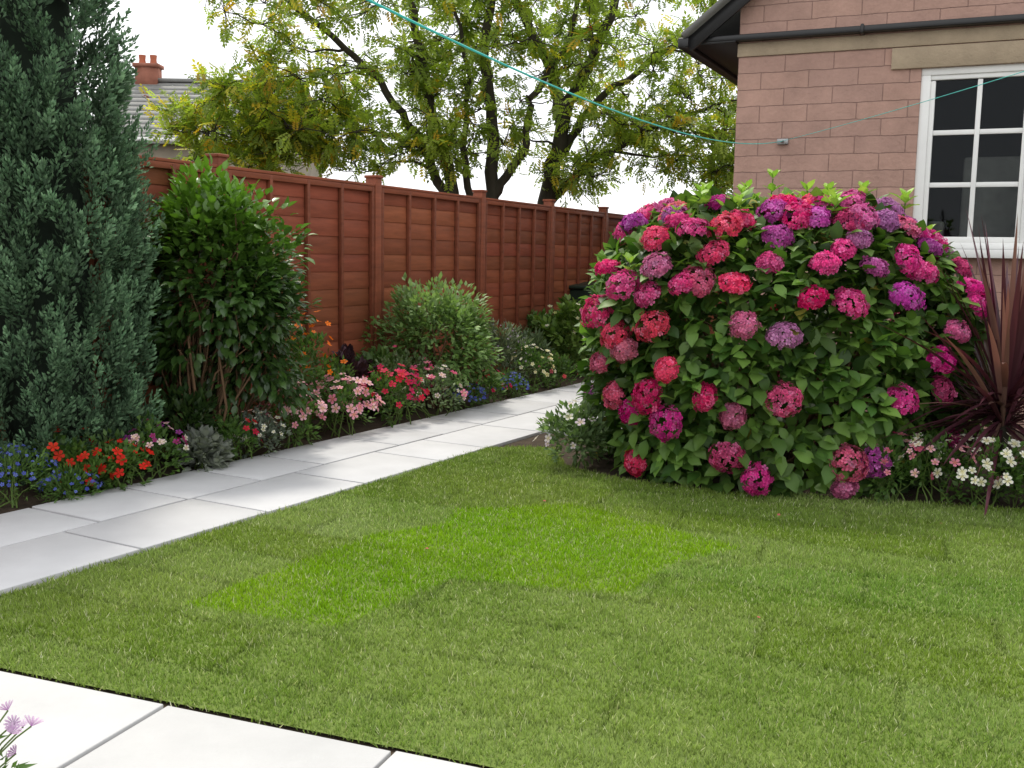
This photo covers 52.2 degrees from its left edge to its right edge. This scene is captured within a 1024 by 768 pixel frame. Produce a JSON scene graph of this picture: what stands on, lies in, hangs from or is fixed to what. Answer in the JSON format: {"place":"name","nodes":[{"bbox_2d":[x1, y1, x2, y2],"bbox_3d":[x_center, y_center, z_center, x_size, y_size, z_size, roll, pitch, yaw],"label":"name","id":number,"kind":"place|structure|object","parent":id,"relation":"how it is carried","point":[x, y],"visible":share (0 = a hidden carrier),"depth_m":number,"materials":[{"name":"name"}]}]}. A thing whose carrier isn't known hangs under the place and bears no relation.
{"place":"outdoors","nodes":[
{"label":"outdoors","id":0,"kind":"place"},
{"bbox_2d":[131,102,321,176],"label":"walls","id":1,"kind":"structure","parent":0,"point":[167,151],"depth_m":26.50,"materials":[{"name":"grey"}]},
{"bbox_2d":[129,137,226,141],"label":"trim","id":2,"kind":"structure","parent":1,"relation":"attached to","point":[161,140],"depth_m":26.20,"materials":[{"name":"white paint"}]},
{"bbox_2d":[85,78,328,166],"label":"roof","id":3,"kind":"structure","parent":1,"relation":"on","point":[169,85],"depth_m":28.32,"materials":[{"name":"stone"}]},
{"bbox_2d":[132,63,163,84],"bbox_3d":[-10.152,-8.538,29.189,0.700,0.750,0.550,1,7,0],"label":"chimney","id":4,"kind":"object","parent":3,"relation":"on","point":[149,73],"visible":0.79,"depth_m":28.96,"materials":[{"name":"red brick"}]},
{"bbox_2d":[139,55,156,62],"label":"chimney pots","id":5,"kind":"object","parent":4,"relation":"on","point":[142,58],"visible":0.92,"depth_m":29.05,"materials":[{"name":"orange ceramic"}]},
{"bbox_2d":[0,671,477,767],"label":"patio paving","id":6,"kind":"structure","parent":0,"point":[79,727],"depth_m":3.05,"materials":[{"name":"stone"}]},
{"bbox_2d":[0,700,44,767],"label":"osteospermum plant","id":7,"kind":"object","parent":6,"relation":"on","point":[11,727],"visible":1,"depth_m":2.47,"materials":[{"name":"purple plant"}]},
{"bbox_2d":[69,0,736,214],"label":"sky","id":8,"kind":"structure","parent":0,"point":[177,32],"materials":[{"name":"white"}]},
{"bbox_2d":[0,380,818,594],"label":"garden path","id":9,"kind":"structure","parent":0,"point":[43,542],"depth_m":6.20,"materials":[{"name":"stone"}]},
{"bbox_2d":[0,444,1023,767],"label":"lawn","id":10,"kind":"structure","parent":0,"point":[516,606],"depth_m":4.08,"materials":[{"name":"green plant"}]},
{"bbox_2d":[0,359,1023,767],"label":"ground","id":11,"kind":"structure","parent":0,"point":[600,467],"depth_m":6.96,"materials":[{"name":"soil"}]},
{"bbox_2d":[0,440,60,507],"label":"lobelia plant","id":12,"kind":"object","parent":11,"relation":"on","point":[15,489],"visible":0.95,"depth_m":5.81,"materials":[{"name":"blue plant"}]},
{"bbox_2d":[0,144,121,480],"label":"wooden fence","id":13,"kind":"object","parent":11,"relation":"on","point":[93,262],"visible":0.07,"depth_m":6.80,"materials":[{"name":"brown wood"}]},
{"bbox_2d":[24,426,112,493],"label":"begonia plant","id":14,"kind":"object","parent":11,"relation":"on","point":[61,453],"visible":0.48,"depth_m":6.09,"materials":[{"name":"red plant"}]},
{"bbox_2d":[37,460,105,502],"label":"lobelia plant","id":15,"kind":"object","parent":11,"relation":"on","point":[59,485],"visible":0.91,"depth_m":5.92,"materials":[{"name":"green plant"}]},
{"bbox_2d":[49,443,115,495],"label":"begonia plant","id":16,"kind":"object","parent":11,"relation":"on","point":[93,468],"visible":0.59,"depth_m":6.08,"materials":[{"name":"green plant"}]},
{"bbox_2d":[0,0,175,487],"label":"conifer tree","id":17,"kind":"object","parent":11,"relation":"on","point":[49,297],"visible":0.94,"depth_m":6.15,"materials":[{"name":"green plant"}]},
{"bbox_2d":[86,428,153,490],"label":"begonia plant","id":18,"kind":"object","parent":11,"relation":"on","point":[117,454],"visible":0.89,"depth_m":6.25,"materials":[{"name":"red plant"}]},
{"bbox_2d":[118,409,191,479],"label":"impatiens plant","id":19,"kind":"object","parent":11,"relation":"on","point":[157,442],"visible":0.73,"depth_m":6.58,"materials":[{"name":"green plant"}]},
{"bbox_2d":[149,376,225,462],"bbox_3d":[-2.196,0.247,7.056,0.510,0.593,0.623,-1,8,-19],"label":"fuchsia plant","id":20,"kind":"object","parent":11,"relation":"on","point":[174,401],"visible":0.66,"depth_m":6.96,"materials":[{"name":"green plant"}]},
{"bbox_2d":[171,421,235,472],"bbox_3d":[-2.026,0.425,6.906,0.412,0.363,0.471,-3,8,-27],"label":"silver dusty miller","id":21,"kind":"object","parent":11,"relation":"on","point":[203,444],"visible":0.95,"depth_m":6.79,"materials":[{"name":"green plant"}]},
{"bbox_2d":[131,153,317,458],"bbox_3d":[-2.041,-0.515,7.165,1.444,2.089,1.207,1,7,0],"label":"camellia shrub","id":22,"kind":"object","parent":11,"relation":"on","point":[198,224],"visible":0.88,"depth_m":6.92,"materials":[{"name":"green plant"}]},
{"bbox_2d":[192,349,261,440],"bbox_3d":[-2.116,0.101,7.578,0.615,0.755,0.639,1,7,0],"label":"fuchsia plant","id":23,"kind":"object","parent":11,"relation":"on","point":[249,396],"visible":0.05,"depth_m":7.63,"materials":[{"name":"green plant"}]},
{"bbox_2d":[211,408,261,461],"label":"geranium plant","id":24,"kind":"object","parent":11,"relation":"on","point":[230,424],"visible":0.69,"depth_m":7.10,"materials":[{"name":"green plant"}]},
{"bbox_2d":[182,257,324,452],"bbox_3d":[-1.855,-0.206,7.371,0.981,1.431,0.872,4,8,24],"label":"camellia shrub","id":25,"kind":"object","parent":11,"relation":"on","point":[256,380],"visible":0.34,"depth_m":7.24,"materials":[{"name":"green plant"}]},
{"bbox_2d":[230,404,292,458],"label":"alyssum plant","id":26,"kind":"object","parent":11,"relation":"on","point":[271,429],"visible":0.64,"depth_m":7.31,"materials":[{"name":"green plant"}]},
{"bbox_2d":[247,378,327,448],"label":"petunia plant","id":27,"kind":"object","parent":11,"relation":"on","point":[295,418],"visible":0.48,"depth_m":7.62,"materials":[{"name":"green plant"}]},
{"bbox_2d":[273,310,341,439],"bbox_3d":[-1.622,-0.078,8.080,0.606,1.014,0.564,-3,8,-28],"label":"marigold plant","id":28,"kind":"object","parent":11,"relation":"on","point":[307,341],"visible":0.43,"depth_m":8.03,"materials":[{"name":"green plant"}]},
{"bbox_2d":[303,348,368,429],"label":"marigold plant","id":29,"kind":"object","parent":11,"relation":"on","point":[341,366],"visible":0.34,"depth_m":8.45,"materials":[{"name":"green plant"}]},
{"bbox_2d":[306,369,385,436],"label":"petunia plant","id":30,"kind":"object","parent":11,"relation":"on","point":[350,388],"visible":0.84,"depth_m":8.11,"materials":[{"name":"pink plant"}]},
{"bbox_2d":[323,343,380,423],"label":"heuchera plant","id":31,"kind":"object","parent":11,"relation":"on","point":[361,366],"visible":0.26,"depth_m":8.96,"materials":[{"name":"green plant"}]},
{"bbox_2d":[118,153,636,456],"bbox_3d":[-0.321,-1.106,11.856,0.135,2.142,10.949,4,8,25],"label":"wooden fence","id":32,"kind":"object","parent":11,"relation":"on","point":[373,241],"visible":0.4,"depth_m":10.19,"materials":[{"name":"brown wood"}]},
{"bbox_2d":[354,343,413,412],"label":"plant","id":33,"kind":"object","parent":11,"relation":"on","point":[382,351],"visible":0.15,"depth_m":9.32,"materials":[{"name":"green plant"}]},
{"bbox_2d":[138,0,632,198],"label":"rowan tree","id":34,"kind":"object","parent":11,"relation":"on","point":[270,133],"visible":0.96,"depth_m":14.28,"materials":[{"name":"green plant"}]},
{"bbox_2d":[352,363,429,427],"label":"petunia plant","id":35,"kind":"object","parent":11,"relation":"on","point":[401,373],"visible":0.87,"depth_m":8.61,"materials":[{"name":"red plant"}]},
{"bbox_2d":[369,345,433,417],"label":"geranium plant","id":36,"kind":"object","parent":11,"relation":"on","point":[387,362],"visible":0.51,"depth_m":9.22,"materials":[{"name":"green plant"}]},
{"bbox_2d":[391,361,467,418],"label":"geranium plant","id":37,"kind":"object","parent":11,"relation":"on","point":[441,377],"visible":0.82,"depth_m":9.08,"materials":[{"name":"green plant"}]},
{"bbox_2d":[359,271,504,408],"bbox_3d":[-0.751,-0.414,9.792,1.410,1.283,1.142,1,7,0],"label":"spirea shrub","id":38,"kind":"object","parent":11,"relation":"on","point":[463,318],"visible":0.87,"depth_m":9.62,"materials":[{"name":"green plant"}]},
{"bbox_2d":[445,378,487,409],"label":"lobelia plant","id":39,"kind":"object","parent":11,"relation":"on","point":[477,394],"visible":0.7,"depth_m":9.66,"materials":[{"name":"green plant"}]},
{"bbox_2d":[468,365,511,403],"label":"begonia plant","id":40,"kind":"object","parent":11,"relation":"on","point":[490,381],"visible":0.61,"depth_m":10.08,"materials":[{"name":"green plant"}]},
{"bbox_2d":[462,318,535,391],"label":"lavender plant","id":41,"kind":"object","parent":11,"relation":"on","point":[504,342],"visible":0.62,"depth_m":10.92,"materials":[{"name":"green plant"}]},
{"bbox_2d":[490,368,531,398],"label":"lobelia plant","id":42,"kind":"object","parent":11,"relation":"on","point":[516,383],"visible":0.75,"depth_m":10.47,"materials":[{"name":"green plant"}]},
{"bbox_2d":[497,323,556,383],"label":"lavender plant","id":43,"kind":"object","parent":11,"relation":"on","point":[538,339],"visible":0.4,"depth_m":11.66,"materials":[{"name":"green plant"}]},
{"bbox_2d":[507,339,556,393],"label":"alyssum plant","id":44,"kind":"object","parent":11,"relation":"on","point":[536,357],"visible":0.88,"depth_m":10.90,"materials":[{"name":"green plant"}]},
{"bbox_2d":[521,308,565,362],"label":"euonymus shrub","id":45,"kind":"object","parent":11,"relation":"on","point":[530,319],"visible":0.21,"depth_m":12.88,"materials":[{"name":"green plant"}]},
{"bbox_2d":[538,350,577,388],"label":"begonia plant","id":46,"kind":"object","parent":11,"relation":"on","point":[555,361],"visible":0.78,"depth_m":11.32,"materials":[{"name":"green plant"}]},
{"bbox_2d":[531,293,598,374],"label":"euonymus shrub","id":47,"kind":"object","parent":11,"relation":"on","point":[568,316],"visible":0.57,"depth_m":12.36,"materials":[{"name":"green plant"}]},
{"bbox_2d":[533,399,613,469],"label":"osteospermum plant","id":48,"kind":"object","parent":11,"relation":"on","point":[581,422],"visible":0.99,"depth_m":7.01,"materials":[{"name":"green plant"}]},
{"bbox_2d":[569,281,598,356],"bbox_3d":[1.178,-0.865,14.429,0.620,1.074,0.800,4,8,25],"label":"wheelie bin","id":49,"kind":"object","parent":11,"relation":"on","point":[577,291],"visible":0.14,"depth_m":14.13,"materials":[{"name":"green plastic"}]},
{"bbox_2d":[470,0,736,207],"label":"rowan tree","id":50,"kind":"object","parent":11,"relation":"on","point":[641,136],"visible":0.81,"depth_m":15.18,"materials":[{"name":"green plant"}]},
{"bbox_2d":[667,260,722,338],"bbox_3d":[4.596,-1.477,15.508,5.620,2.142,0.135,4,8,25],"label":"wooden fence","id":51,"kind":"object","parent":11,"relation":"on","point":[711,331],"depth_m":16.26,"materials":[{"name":"brown wood"}]},
{"bbox_2d":[570,169,994,499],"bbox_3d":[1.892,-0.378,7.232,2.982,2.181,2.566,1,7,0],"label":"hydrangea bush","id":52,"kind":"object","parent":11,"relation":"on","point":[658,282],"visible":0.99,"depth_m":6.33,"materials":[{"name":"green plant"}]},
{"bbox_2d":[733,0,1023,430],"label":"walls","id":53,"kind":"structure","parent":11,"relation":"on","point":[788,96],"depth_m":9.37,"materials":[{"name":"pink brick"}]},
{"bbox_2d":[366,0,1023,143],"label":"washing line","id":54,"kind":"object","parent":53,"relation":"attached to","point":[437,33],"visible":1,"depth_m":3.75,"materials":[{"name":"plastic"}]},
{"bbox_2d":[681,0,740,37],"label":"roof","id":55,"kind":"structure","parent":53,"relation":"attached to","point":[731,26],"depth_m":9.67,"materials":[{"name":"stone"}]},
{"bbox_2d":[688,0,750,51],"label":"barge boards","id":56,"kind":"object","parent":55,"relation":"attached to","point":[715,22],"visible":1,"depth_m":9.61,"materials":[{"name":"black paint"}]},
{"bbox_2d":[678,14,1023,85],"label":"gutter","id":57,"kind":"object","parent":55,"relation":"attached to","point":[717,54],"visible":0.59,"depth_m":9.41,"materials":[{"name":"black paint"}]},
{"bbox_2d":[777,139,788,144],"bbox_3d":[2.474,-2.221,9.566,0.100,0.050,0.075,4,8,25],"label":"line bracket","id":58,"kind":"object","parent":53,"relation":"attached to","point":[783,142],"visible":0.91,"depth_m":9.57,"materials":[{"name":"grey metal"}]},
{"bbox_2d":[737,24,1023,69],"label":"lintel","id":59,"kind":"structure","parent":53,"relation":"attached to","point":[987,52],"depth_m":8.98,"materials":[{"name":"beige stone"}]},
{"bbox_2d":[912,63,1023,258],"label":"window frame","id":60,"kind":"object","parent":53,"relation":"attached to","point":[930,77],"visible":0.84,"depth_m":9.00,"materials":[{"name":"white plastic"}]},
{"bbox_2d":[927,77,1023,236],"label":"room interior","id":61,"kind":"object","parent":53,"relation":"in","point":[1002,105],"depth_m":11.29,"materials":[{"name":"black"}]},
{"bbox_2d":[927,156,1020,236],"bbox_3d":[4.359,-1.583,9.181,1.290,0.835,0.240,4,8,25],"label":"room furniture","id":62,"kind":"object","parent":61,"relation":"attached to","point":[995,208],"visible":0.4,"depth_m":9.30,"materials":[{"name":"grey"}]},
{"bbox_2d":[851,431,935,502],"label":"impatiens plant","id":63,"kind":"object","parent":11,"relation":"on","point":[895,454],"visible":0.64,"depth_m":6.22,"materials":[{"name":"green plant"}]},
{"bbox_2d":[836,206,1023,515],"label":"cordyline plant","id":64,"kind":"object","parent":11,"relation":"on","point":[1003,349],"visible":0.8,"depth_m":6.24,"materials":[{"name":"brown plant"}]},
{"bbox_2d":[891,425,992,504],"bbox_3d":[2.553,0.482,6.247,0.568,0.491,0.524,1,7,0],"label":"impatiens plant","id":65,"kind":"object","parent":11,"relation":"on","point":[917,438],"visible":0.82,"depth_m":6.19,"materials":[{"name":"green plant"}]},
{"bbox_2d":[930,424,1023,507],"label":"impatiens plant","id":66,"kind":"object","parent":11,"relation":"on","point":[1008,460],"visible":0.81,"depth_m":6.11,"materials":[{"name":"white plant"}]},
{"bbox_2d":[993,456,1023,506],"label":"impatiens plant","id":67,"kind":"object","parent":11,"relation":"on","point":[1016,484],"visible":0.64,"depth_m":6.12,"materials":[{"name":"green plant"}]}
]}

